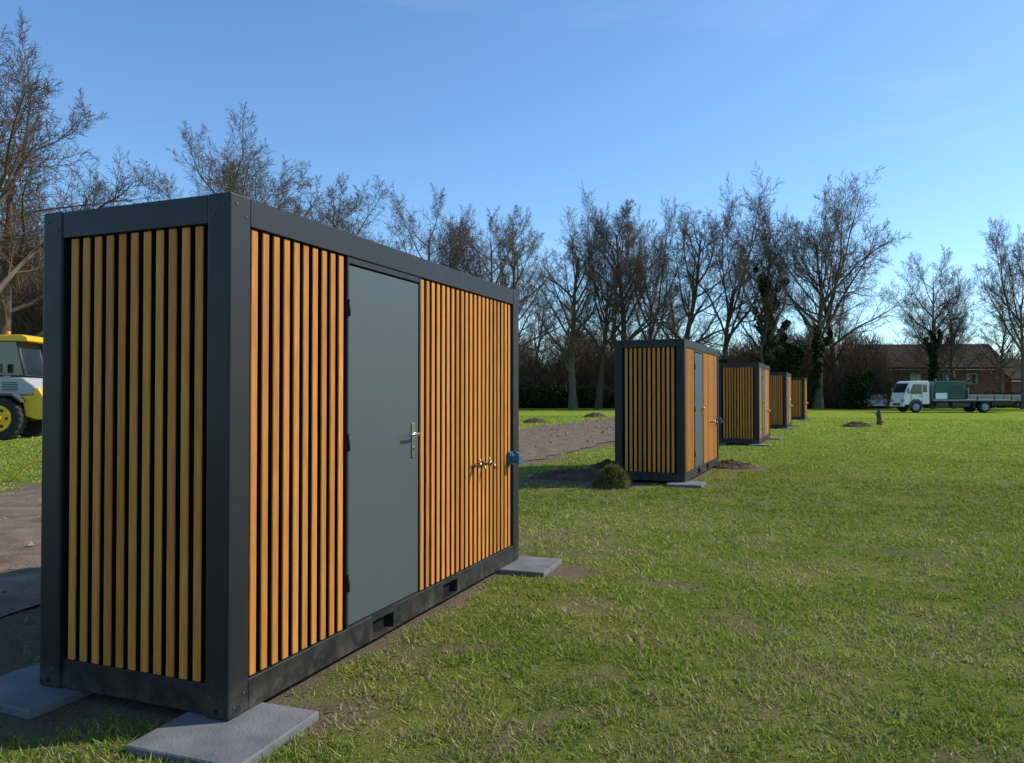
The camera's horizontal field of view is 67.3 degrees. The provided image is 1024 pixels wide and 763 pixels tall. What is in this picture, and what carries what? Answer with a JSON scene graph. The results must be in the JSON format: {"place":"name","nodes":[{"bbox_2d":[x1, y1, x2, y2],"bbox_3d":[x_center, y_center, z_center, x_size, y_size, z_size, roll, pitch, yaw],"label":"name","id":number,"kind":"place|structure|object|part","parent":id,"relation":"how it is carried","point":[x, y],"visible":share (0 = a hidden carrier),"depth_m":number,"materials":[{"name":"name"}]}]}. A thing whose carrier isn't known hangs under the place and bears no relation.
{"place":"outdoors","nodes":[
{"label":"outdoors","id":0,"kind":"place"},
{"bbox_2d":[0,418,614,616],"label":"dirt road","id":1,"kind":"structure","parent":0,"point":[21,532],"depth_m":9.49,"materials":[{"name":"grey gravel"}]},
{"bbox_2d":[1,418,614,646],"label":"gravel stones","id":2,"kind":"object","parent":1,"relation":"on","point":[28,617],"visible":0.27,"depth_m":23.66,"materials":[{"name":"grey gravel"}]},
{"bbox_2d":[0,407,1023,762],"bbox_3d":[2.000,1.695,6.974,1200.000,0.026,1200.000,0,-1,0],"label":"ground","id":3,"kind":"structure","parent":0,"point":[14,637],"depth_m":5.13,"materials":[{"name":"green plant"}]},
{"bbox_2d":[0,331,42,439],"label":"wheel loader","id":4,"kind":"object","parent":3,"relation":"on","point":[20,402],"visible":0.78,"depth_m":26.51,"materials":[{"name":"metal"}]},
{"bbox_2d":[0,228,43,377],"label":"thicket","id":5,"kind":"object","parent":3,"relation":"on","point":[31,323],"visible":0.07,"depth_m":53.42,"materials":[{"name":"brown plant"}]},
{"bbox_2d":[3,227,43,324],"bbox_3d":[-33.620,-5.198,58.852,11.635,15.604,10.625,0,-1,-20],"label":"bare tree","id":6,"kind":"object","parent":3,"relation":"on","point":[36,263],"visible":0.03,"depth_m":57.67,"materials":[{"name":"brown plant"}]},
{"bbox_2d":[10,459,41,480],"bbox_3d":[-8.485,1.608,14.021,1.257,0.430,0.096,0,-1,-7],"label":"yellow pipe","id":7,"kind":"object","parent":3,"relation":"on","point":[19,471],"visible":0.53,"depth_m":13.96,"materials":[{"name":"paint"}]},
{"bbox_2d":[0,172,62,294],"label":"bare tree","id":8,"kind":"object","parent":3,"relation":"on","point":[39,227],"visible":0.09,"depth_m":56.85,"materials":[{"name":"brown plant"}]},
{"bbox_2d":[0,663,94,719],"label":"paving slab","id":9,"kind":"structure","parent":3,"relation":"on","point":[24,694],"depth_m":3.94,"materials":[{"name":"grey concrete"}]},
{"bbox_2d":[0,5,129,292],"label":"bare tree","id":10,"kind":"object","parent":3,"relation":"on","point":[31,254],"visible":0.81,"depth_m":38.60,"materials":[{"name":"brown plant"}]},
{"bbox_2d":[17,190,117,295],"bbox_3d":[-27.247,-5.441,52.613,7.885,15.847,9.953,-1,-1,33],"label":"bare tree","id":11,"kind":"object","parent":3,"relation":"on","point":[43,253],"visible":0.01,"depth_m":50.68,"materials":[{"name":"brown plant"}]},
{"bbox_2d":[0,63,171,376],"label":"bare tree","id":12,"kind":"object","parent":3,"relation":"on","point":[7,309],"visible":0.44,"depth_m":44.92,"materials":[{"name":"brown plant"}]},
{"bbox_2d":[125,702,318,762],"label":"paving slab","id":13,"kind":"structure","parent":3,"relation":"on","point":[250,735],"depth_m":3.47,"materials":[{"name":"grey concrete"}]},
{"bbox_2d":[40,192,521,720],"bbox_3d":[-1.172,0.379,5.612,1.355,2.500,3.824,0,-1,21],"label":"container cabin","id":14,"kind":"object","parent":13,"relation":"on","point":[280,450],"visible":1,"depth_m":4.03,"materials":[{"name":"wood"}]},
{"bbox_2d":[348,265,417,625],"bbox_3d":[-0.833,0.384,4.982,0.041,2.146,0.868,0,-1,21],"label":"door leaf","id":15,"kind":"structure","parent":14,"relation":"in","point":[383,320],"depth_m":4.93,"materials":[{"name":"grey metal"}]},
{"bbox_2d":[127,101,357,226],"bbox_3d":[-17.463,-7.509,51.027,15.228,20.079,14.172,0,-1,21],"label":"bare tree","id":16,"kind":"object","parent":3,"relation":"on","point":[231,173],"visible":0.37,"depth_m":48.91,"materials":[{"name":"brown plant"}]},
{"bbox_2d":[163,156,360,231],"bbox_3d":[-19.067,-7.153,56.029,13.364,19.516,13.787,0,-1,18],"label":"bare tree","id":17,"kind":"object","parent":3,"relation":"on","point":[283,195],"visible":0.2,"depth_m":57.42,"materials":[{"name":"brown plant"}]},
{"bbox_2d":[289,172,400,249],"bbox_3d":[-13.306,-6.589,58.855,11.856,18.461,11.493,-1,-1,31],"label":"bare tree","id":18,"kind":"object","parent":3,"relation":"on","point":[358,230],"visible":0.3,"depth_m":57.09,"materials":[{"name":"brown plant"}]},
{"bbox_2d":[374,182,489,277],"bbox_3d":[-6.274,-6.388,61.705,10.488,18.144,10.166,0,-1,-29],"label":"bare tree","id":19,"kind":"object","parent":3,"relation":"on","point":[453,262],"visible":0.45,"depth_m":60.75,"materials":[{"name":"brown plant"}]},
{"bbox_2d":[411,203,488,280],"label":"bare tree","id":20,"kind":"object","parent":3,"relation":"on","point":[434,238],"visible":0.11,"depth_m":67.57,"materials":[{"name":"brown plant"}]},
{"bbox_2d":[436,204,546,343],"bbox_3d":[-1.876,-6.062,62.641,9.560,17.511,9.266,0,-1,-3],"label":"bare tree","id":21,"kind":"object","parent":3,"relation":"on","point":[492,267],"visible":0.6,"depth_m":61.64,"materials":[{"name":"brown plant"}]},
{"bbox_2d":[4,449,1021,762],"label":"fallen leaves","id":22,"kind":"object","parent":3,"relation":"on","point":[440,645],"visible":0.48,"depth_m":4.89,"materials":[{"name":"brown plant"}]},
{"bbox_2d":[495,556,561,576],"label":"paving slab","id":23,"kind":"structure","parent":3,"relation":"on","point":[531,566],"depth_m":6.86,"materials":[{"name":"grey concrete"}]},
{"bbox_2d":[483,222,583,360],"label":"bare tree","id":24,"kind":"object","parent":3,"relation":"on","point":[535,349],"visible":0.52,"depth_m":68.87,"materials":[{"name":"brown plant"}]},
{"bbox_2d":[523,418,546,422],"bbox_3d":[1.225,2.113,41.979,1.422,0.282,1.194,0,-1,0],"label":"soil mound","id":25,"kind":"object","parent":3,"relation":"on","point":[534,420],"visible":0.99,"depth_m":41.67,"materials":[{"name":"brown soil"}]},
{"bbox_2d":[520,291,568,383],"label":"bare tree","id":26,"kind":"object","parent":3,"relation":"on","point":[539,331],"visible":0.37,"depth_m":88.30,"materials":[{"name":"brown plant"}]},
{"bbox_2d":[528,468,598,480],"bbox_3d":[1.334,1.725,14.385,2.102,0.187,0.883,0,-1,0],"label":"soil mound","id":27,"kind":"object","parent":3,"relation":"on","point":[573,474],"visible":0.72,"depth_m":14.16,"materials":[{"name":"brown soil"}]},
{"bbox_2d":[512,206,620,408],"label":"bare tree","id":28,"kind":"object","parent":3,"relation":"on","point":[572,397],"visible":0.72,"depth_m":78.02,"materials":[{"name":"brown plant"}]},
{"bbox_2d":[583,412,606,416],"bbox_3d":[5.630,2.234,51.978,1.651,0.355,1.568,0,-1,0],"label":"soil mound","id":29,"kind":"object","parent":3,"relation":"on","point":[593,414],"visible":0.98,"depth_m":51.57,"materials":[{"name":"brown soil"}]},
{"bbox_2d":[555,284,643,357],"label":"bare tree","id":30,"kind":"object","parent":3,"relation":"on","point":[630,331],"visible":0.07,"depth_m":94.88,"materials":[{"name":"brown plant"}]},
{"bbox_2d":[587,459,614,469],"bbox_3d":[1.990,1.644,14.569,1.427,0.356,1.006,0,-1,0],"label":"soil mound","id":31,"kind":"object","parent":3,"relation":"on","point":[600,465],"visible":0.21,"depth_m":14.60,"materials":[{"name":"brown soil"}]},
{"bbox_2d":[538,181,669,408],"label":"bare tree","id":32,"kind":"object","parent":3,"relation":"on","point":[599,401],"visible":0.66,"depth_m":77.54,"materials":[{"name":"brown plant"}]},
{"bbox_2d":[590,463,633,489],"bbox_3d":[1.702,1.619,12.941,0.724,0.561,0.685,-1,-1,33],"label":"bush","id":33,"kind":"object","parent":3,"relation":"on","point":[611,476],"visible":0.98,"depth_m":12.79,"materials":[{"name":"green plant"}]},
{"bbox_2d":[569,198,692,354],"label":"bare tree","id":34,"kind":"object","parent":3,"relation":"on","point":[619,227],"visible":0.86,"depth_m":76.00,"materials":[{"name":"brown plant"}]},
{"bbox_2d":[611,195,697,339],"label":"bare tree","id":35,"kind":"object","parent":3,"relation":"on","point":[662,258],"visible":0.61,"depth_m":79.72,"materials":[{"name":"brown plant"}]},
{"bbox_2d":[645,269,714,344],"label":"bare tree","id":36,"kind":"object","parent":3,"relation":"on","point":[678,321],"visible":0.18,"depth_m":91.85,"materials":[{"name":"brown plant"}]},
{"bbox_2d":[666,481,705,487],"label":"paving slab","id":37,"kind":"structure","parent":3,"relation":"on","point":[693,484],"depth_m":13.09,"materials":[{"name":"grey concrete"}]},
{"bbox_2d":[615,339,721,481],"bbox_3d":[3.236,0.532,15.343,1.355,2.500,3.824,0,-1,24],"label":"container cabin","id":38,"kind":"object","parent":37,"relation":"on","point":[667,420],"visible":0.97,"depth_m":13.73,"materials":[{"name":"wood"}]},
{"bbox_2d":[695,353,702,466],"bbox_3d":[3.550,0.537,14.701,0.041,2.146,0.868,0,-1,24],"label":"door leaf","id":39,"kind":"structure","parent":38,"relation":"in","point":[698,357],"depth_m":14.70,"materials":[{"name":"grey metal"}]},
{"bbox_2d":[628,207,760,349],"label":"bare tree","id":40,"kind":"object","parent":3,"relation":"on","point":[693,286],"visible":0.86,"depth_m":78.79,"materials":[{"name":"brown plant"}]},
{"bbox_2d":[519,381,892,407],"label":"hedgerow","id":41,"kind":"object","parent":3,"relation":"on","point":[592,388],"visible":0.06,"depth_m":82.66,"materials":[{"name":"brown plant"}]},
{"bbox_2d":[519,382,893,407],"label":"evergreen hedge","id":42,"kind":"object","parent":3,"relation":"on","point":[535,397],"visible":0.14,"depth_m":82.23,"materials":[{"name":"green plant"}]},
{"bbox_2d":[519,319,921,407],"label":"thicket","id":43,"kind":"object","parent":3,"relation":"on","point":[587,368],"visible":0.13,"depth_m":85.97,"materials":[{"name":"brown plant"}]},
{"bbox_2d":[718,359,726,362],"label":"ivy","id":44,"kind":"object","parent":3,"relation":"on","point":[722,361],"visible":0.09,"depth_m":79.72,"materials":[{"name":"green plant"}]},
{"bbox_2d":[666,162,801,360],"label":"bare tree","id":45,"kind":"object","parent":3,"relation":"on","point":[742,275],"visible":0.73,"depth_m":79.43,"materials":[{"name":"brown plant"}]},
{"bbox_2d":[712,459,757,469],"bbox_3d":[4.753,1.755,16.489,1.023,0.195,0.887,0,-1,0],"label":"soil mound","id":46,"kind":"object","parent":3,"relation":"on","point":[732,464],"visible":0.96,"depth_m":16.27,"materials":[{"name":"brown soil"}]},
{"bbox_2d":[749,444,771,445],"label":"paving slab","id":47,"kind":"structure","parent":3,"relation":"on","point":[760,444],"depth_m":23.31,"materials":[{"name":"grey concrete"}]},
{"bbox_2d":[721,197,808,365],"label":"bare tree","id":48,"kind":"object","parent":3,"relation":"on","point":[783,305],"visible":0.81,"depth_m":78.85,"materials":[{"name":"brown plant"}]},
{"bbox_2d":[752,267,796,371],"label":"ivy","id":49,"kind":"object","parent":48,"relation":"attached to","point":[774,365],"visible":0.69,"depth_m":78.89,"materials":[{"name":"green plant"}]},
{"bbox_2d":[520,334,1020,381],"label":"distant tree line","id":50,"kind":"object","parent":3,"relation":"on","point":[750,346],"depth_m":146.94,"materials":[{"name":"brown plant"}]},
{"bbox_2d":[768,437,781,439],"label":"paving slab","id":51,"kind":"structure","parent":3,"relation":"on","point":[772,438],"depth_m":26.53,"materials":[{"name":"grey concrete"}]},
{"bbox_2d":[781,339,807,377],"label":"ivy","id":52,"kind":"object","parent":3,"relation":"on","point":[796,363],"visible":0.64,"depth_m":79.02,"materials":[{"name":"green plant"}]},
{"bbox_2d":[722,165,910,408],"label":"bare tree","id":53,"kind":"object","parent":3,"relation":"on","point":[818,403],"visible":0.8,"depth_m":79.62,"materials":[{"name":"brown plant"}]},
{"bbox_2d":[810,324,832,394],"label":"ivy","id":54,"kind":"object","parent":53,"relation":"attached to","point":[816,351],"visible":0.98,"depth_m":79.77,"materials":[{"name":"green plant"}]},
{"bbox_2d":[732,345,907,408],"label":"thicket","id":55,"kind":"object","parent":3,"relation":"on","point":[805,370],"visible":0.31,"depth_m":81.10,"materials":[{"name":"plant"}]},
{"bbox_2d":[797,297,868,354],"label":"bare tree","id":56,"kind":"object","parent":3,"relation":"on","point":[833,330],"visible":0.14,"depth_m":94.56,"materials":[{"name":"brown plant"}]},
{"bbox_2d":[778,208,919,407],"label":"bare tree","id":57,"kind":"object","parent":3,"relation":"on","point":[834,356],"visible":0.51,"depth_m":81.48,"materials":[{"name":"brown plant"}]},
{"bbox_2d":[840,421,872,426],"bbox_3d":[16.580,2.041,36.970,1.599,0.268,1.037,0,-1,0],"label":"soil mound","id":58,"kind":"object","parent":3,"relation":"on","point":[856,424],"visible":1,"depth_m":36.69,"materials":[{"name":"brown soil"}]},
{"bbox_2d":[843,370,876,408],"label":"bush","id":59,"kind":"object","parent":3,"relation":"on","point":[857,391],"visible":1,"depth_m":76.57,"materials":[{"name":"green plant"}]},
{"bbox_2d":[864,394,890,408],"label":"parked car","id":60,"kind":"object","parent":3,"relation":"on","point":[881,403],"visible":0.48,"depth_m":80.83,"materials":[{"name":"silver metal"}]},
{"bbox_2d":[875,409,884,424],"bbox_3d":[18.670,1.796,39.036,0.474,0.802,0.275,1,-1,-38],"label":"tree stump","id":61,"kind":"object","parent":3,"relation":"on","point":[879,418],"visible":1,"depth_m":38.90,"materials":[{"name":"brown wood"}]},
{"bbox_2d":[890,281,968,407],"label":"bare tree","id":62,"kind":"object","parent":3,"relation":"on","point":[930,328],"visible":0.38,"depth_m":88.55,"materials":[{"name":"brown plant"}]},
{"bbox_2d":[881,244,982,408],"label":"bare tree","id":63,"kind":"object","parent":3,"relation":"on","point":[958,293],"visible":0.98,"depth_m":79.44,"materials":[{"name":"brown plant"}]},
{"bbox_2d":[923,329,942,405],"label":"ivy","id":64,"kind":"object","parent":63,"relation":"attached to","point":[933,362],"visible":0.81,"depth_m":79.84,"materials":[{"name":"green plant"}]},
{"bbox_2d":[907,304,996,408],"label":"bare tree","id":65,"kind":"object","parent":3,"relation":"on","point":[952,374],"visible":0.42,"depth_m":82.52,"materials":[{"name":"brown plant"}]},
{"bbox_2d":[890,379,1020,412],"bbox_3d":[37.092,1.179,64.615,9.793,2.819,2.733,0,-1,-1],"label":"flatbed truck","id":66,"kind":"object","parent":3,"relation":"on","point":[914,396],"visible":1,"depth_m":63.48,"materials":[{"name":"white paint"}]},
{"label":"cab windows","id":67,"kind":"part","parent":66,"relation":"part of","materials":[{"name":"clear glass"}]},
{"bbox_2d":[892,390,1020,407],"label":"hedgerow","id":68,"kind":"object","parent":3,"relation":"on","point":[993,393],"visible":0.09,"depth_m":84.83,"materials":[{"name":"plant"}]},
{"bbox_2d":[965,302,1023,407],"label":"bare tree","id":69,"kind":"object","parent":3,"relation":"on","point":[1001,368],"visible":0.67,"depth_m":88.06,"materials":[{"name":"brown plant"}]},
{"bbox_2d":[970,217,1023,408],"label":"bare tree","id":70,"kind":"object","parent":3,"relation":"on","point":[1006,301],"visible":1,"depth_m":78.46,"materials":[{"name":"brown plant"}]},
{"bbox_2d":[1005,375,1020,393],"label":"walls","id":71,"kind":"structure","parent":3,"relation":"on","point":[1010,386],"depth_m":97.11,"materials":[{"name":"brick"}]},
{"bbox_2d":[1004,358,1020,379],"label":"roof","id":72,"kind":"structure","parent":71,"relation":"on","point":[1016,377],"depth_m":97.88,"materials":[{"name":"tile"}]},
{"bbox_2d":[1003,242,1023,352],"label":"bare tree","id":73,"kind":"object","parent":3,"relation":"on","point":[1016,287],"visible":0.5,"depth_m":81.46,"materials":[{"name":"brown plant"}]},
{"bbox_3d":[6.393,1.945,24.035,0.600,0.048,0.600,0,-1,25],"label":"paving slab","id":74,"kind":"object","parent":3,"relation":"on","visible":0},
{"bbox_2d":[718,362,772,443],"bbox_3d":[7.773,0.692,25.473,1.355,2.500,3.824,0,-1,23],"label":"container cabin","id":75,"kind":"object","parent":74,"relation":"on","point":[744,403],"visible":0.98,"depth_m":23.81,"materials":[{"name":"wood"}]},
{"bbox_2d":[762,370,764,436],"bbox_3d":[8.091,0.696,24.834,0.041,2.146,0.868,0,-1,23],"label":"door leaf","id":76,"kind":"structure","parent":75,"relation":"in","point":[763,408],"depth_m":24.87,"materials":[{"name":"grey metal"}]},
{"bbox_3d":[12.262,2.106,34.223,0.600,0.048,0.600,0,-1,22],"label":"paving slab","id":77,"kind":"object","parent":3,"relation":"on","visible":0},
{"bbox_2d":[770,372,793,427],"bbox_3d":[12.462,0.862,36.273,1.355,2.500,3.824,0,-1,23],"label":"container cabin","id":78,"kind":"object","parent":77,"relation":"on","point":[781,405],"visible":0.59,"depth_m":34.49,"materials":[{"name":"wood"}]},
{"bbox_2d":[788,377,788,422],"bbox_3d":[12.784,0.867,35.635,0.041,2.146,0.868,0,-1,23],"label":"door leaf","id":79,"kind":"structure","parent":78,"relation":"in","point":[788,377],"depth_m":35.70,"materials":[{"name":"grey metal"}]},
{"bbox_3d":[17.512,2.290,45.921,0.600,0.048,0.600,0,-1,22],"label":"paving slab","id":80,"kind":"object","parent":3,"relation":"on","visible":0},
{"bbox_2d":[791,378,808,418],"bbox_3d":[17.712,1.046,47.972,1.355,2.500,3.824,0,-1,23],"label":"container cabin","id":81,"kind":"object","parent":80,"relation":"on","point":[799,395],"visible":0.58,"depth_m":46.19,"materials":[{"name":"wood"}]},
{"bbox_2d":[805,381,805,415],"bbox_3d":[18.034,1.051,47.334,0.041,2.146,0.868,0,-1,23],"label":"door leaf","id":82,"kind":"structure","parent":81,"relation":"in","point":[805,381],"depth_m":47.49,"materials":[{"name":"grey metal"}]},
{"bbox_2d":[0,0,1023,364],"label":"sky","id":83,"kind":"structure","parent":0,"point":[503,104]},
{"bbox_2d":[885,370,1004,394],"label":"walls","id":84,"kind":"structure","parent":0,"point":[983,385],"depth_m":92.28,"materials":[{"name":"brick"}]},
{"bbox_2d":[861,342,1009,368],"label":"roof","id":85,"kind":"structure","parent":84,"relation":"on","point":[894,347],"depth_m":94.02,"materials":[{"name":"tile"}]},
{"bbox_2d":[887,369,1011,383],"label":"windows","id":86,"kind":"structure","parent":84,"relation":"attached to","point":[971,378],"depth_m":92.28,"materials":[{"name":"white glass"}]}
]}

